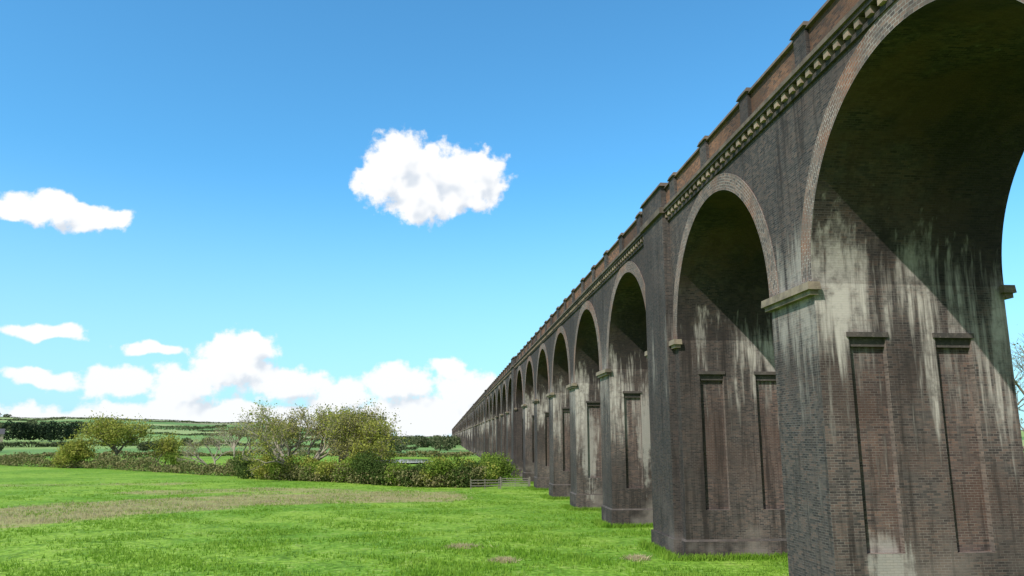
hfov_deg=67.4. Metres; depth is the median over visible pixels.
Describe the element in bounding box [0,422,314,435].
distant hedgerow
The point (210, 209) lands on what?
sky
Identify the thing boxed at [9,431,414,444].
distant hedgerow
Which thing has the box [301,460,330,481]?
bush
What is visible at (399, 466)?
bush
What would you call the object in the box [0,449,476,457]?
distant hedgerow
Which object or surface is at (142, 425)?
distant hedgerow
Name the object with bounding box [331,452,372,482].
bush
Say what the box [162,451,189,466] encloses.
bush
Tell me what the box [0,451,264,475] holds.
hedgerow
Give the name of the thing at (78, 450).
willow tree
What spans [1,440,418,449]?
distant hedgerow
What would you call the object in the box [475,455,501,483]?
bush
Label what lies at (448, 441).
distant woodland
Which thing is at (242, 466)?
bush
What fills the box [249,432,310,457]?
bush
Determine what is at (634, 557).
tussock grass
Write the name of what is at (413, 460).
pond
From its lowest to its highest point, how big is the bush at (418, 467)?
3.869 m
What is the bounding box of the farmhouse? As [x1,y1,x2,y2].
[0,429,4,441]
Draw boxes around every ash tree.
[230,400,347,479]
[245,403,326,458]
[317,398,409,463]
[318,402,389,462]
[321,405,357,464]
[343,417,401,471]
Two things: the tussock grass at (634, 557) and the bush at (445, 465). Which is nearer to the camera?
the tussock grass at (634, 557)
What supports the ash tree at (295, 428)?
on the ground at (32, 475)
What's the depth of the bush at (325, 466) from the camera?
112.80 m
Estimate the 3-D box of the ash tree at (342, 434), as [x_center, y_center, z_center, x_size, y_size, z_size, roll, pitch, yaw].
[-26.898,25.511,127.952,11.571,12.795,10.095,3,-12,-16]
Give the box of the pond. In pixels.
[383,459,432,462]
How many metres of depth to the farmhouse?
351.68 m
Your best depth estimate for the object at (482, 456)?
113.74 m
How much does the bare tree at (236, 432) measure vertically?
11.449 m
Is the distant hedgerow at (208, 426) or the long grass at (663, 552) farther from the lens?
the distant hedgerow at (208, 426)
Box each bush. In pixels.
[39,451,81,467]
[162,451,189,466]
[227,452,258,478]
[248,452,283,479]
[265,453,296,479]
[283,454,322,480]
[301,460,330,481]
[314,459,347,481]
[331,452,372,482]
[347,447,383,483]
[364,460,392,485]
[367,449,399,464]
[383,461,411,486]
[398,460,434,486]
[419,457,448,486]
[424,454,464,486]
[424,455,453,468]
[450,457,484,487]
[452,455,500,484]
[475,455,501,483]
[489,452,519,481]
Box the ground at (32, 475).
[0,417,1023,575]
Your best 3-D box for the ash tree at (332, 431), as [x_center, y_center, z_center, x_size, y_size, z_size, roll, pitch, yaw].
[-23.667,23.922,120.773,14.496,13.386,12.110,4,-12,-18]
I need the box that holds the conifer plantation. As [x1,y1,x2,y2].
[0,419,80,441]
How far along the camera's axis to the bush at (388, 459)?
117.15 m
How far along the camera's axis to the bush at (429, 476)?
103.92 m
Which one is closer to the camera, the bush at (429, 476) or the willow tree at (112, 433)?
the bush at (429, 476)
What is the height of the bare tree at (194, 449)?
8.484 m
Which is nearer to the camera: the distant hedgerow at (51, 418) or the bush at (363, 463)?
the bush at (363, 463)
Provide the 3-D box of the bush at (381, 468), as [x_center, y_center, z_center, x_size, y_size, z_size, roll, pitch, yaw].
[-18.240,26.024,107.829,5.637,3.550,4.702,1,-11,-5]
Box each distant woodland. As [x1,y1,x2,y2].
[0,437,212,450]
[25,420,438,437]
[381,434,461,452]
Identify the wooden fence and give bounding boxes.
[470,479,499,488]
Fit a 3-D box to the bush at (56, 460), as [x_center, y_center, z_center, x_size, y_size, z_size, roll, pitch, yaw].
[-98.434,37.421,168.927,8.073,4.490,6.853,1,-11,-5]
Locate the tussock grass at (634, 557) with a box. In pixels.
[248,499,651,562]
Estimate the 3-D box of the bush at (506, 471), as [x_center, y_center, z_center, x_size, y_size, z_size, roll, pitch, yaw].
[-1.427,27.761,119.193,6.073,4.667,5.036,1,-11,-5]
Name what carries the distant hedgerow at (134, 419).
on the ground at (32, 475)
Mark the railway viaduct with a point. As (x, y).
(776, 322)
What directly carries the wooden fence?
on the ground at (32, 475)
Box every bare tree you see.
[176,431,242,464]
[213,417,271,459]
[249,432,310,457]
[1011,333,1023,394]
[1012,352,1023,450]
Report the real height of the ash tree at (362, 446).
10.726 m
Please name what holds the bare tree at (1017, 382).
on the ground at (32, 475)
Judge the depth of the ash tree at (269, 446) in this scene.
118.33 m
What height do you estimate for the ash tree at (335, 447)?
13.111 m
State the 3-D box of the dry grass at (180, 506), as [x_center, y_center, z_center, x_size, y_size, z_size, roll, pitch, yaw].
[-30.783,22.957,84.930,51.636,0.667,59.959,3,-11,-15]
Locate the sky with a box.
[0,0,1023,436]
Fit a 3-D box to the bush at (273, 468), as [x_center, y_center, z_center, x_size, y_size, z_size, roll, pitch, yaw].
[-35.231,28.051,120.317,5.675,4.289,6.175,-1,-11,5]
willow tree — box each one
[55,432,102,467]
[73,410,160,466]
[146,429,184,464]
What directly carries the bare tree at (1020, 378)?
on the ground at (32, 475)
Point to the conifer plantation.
(49, 431)
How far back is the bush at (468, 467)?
103.46 m
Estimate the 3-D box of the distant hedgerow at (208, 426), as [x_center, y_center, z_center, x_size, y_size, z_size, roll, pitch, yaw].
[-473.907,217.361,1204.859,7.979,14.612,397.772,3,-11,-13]
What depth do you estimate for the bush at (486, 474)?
105.92 m
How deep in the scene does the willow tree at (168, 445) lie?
175.47 m
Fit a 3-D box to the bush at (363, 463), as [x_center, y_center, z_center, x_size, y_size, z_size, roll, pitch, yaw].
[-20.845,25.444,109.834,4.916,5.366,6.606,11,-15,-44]
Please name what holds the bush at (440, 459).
on the ground at (32, 475)
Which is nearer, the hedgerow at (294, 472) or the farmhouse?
the hedgerow at (294, 472)
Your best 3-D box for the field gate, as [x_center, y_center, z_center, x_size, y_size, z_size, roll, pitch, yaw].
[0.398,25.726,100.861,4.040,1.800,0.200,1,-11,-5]
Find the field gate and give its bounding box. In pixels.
[500,477,529,488]
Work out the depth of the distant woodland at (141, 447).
291.51 m
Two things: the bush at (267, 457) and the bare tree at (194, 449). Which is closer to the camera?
the bush at (267, 457)
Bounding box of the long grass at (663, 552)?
[507,475,787,561]
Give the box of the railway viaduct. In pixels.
[452,0,1023,575]
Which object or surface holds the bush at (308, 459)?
on the ground at (32, 475)
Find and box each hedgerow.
[0,417,431,436]
[0,421,426,438]
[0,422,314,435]
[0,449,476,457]
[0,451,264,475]
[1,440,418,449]
[8,417,432,436]
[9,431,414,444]
[188,424,226,428]
[259,462,489,487]
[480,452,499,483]
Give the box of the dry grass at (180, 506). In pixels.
[0,481,467,524]

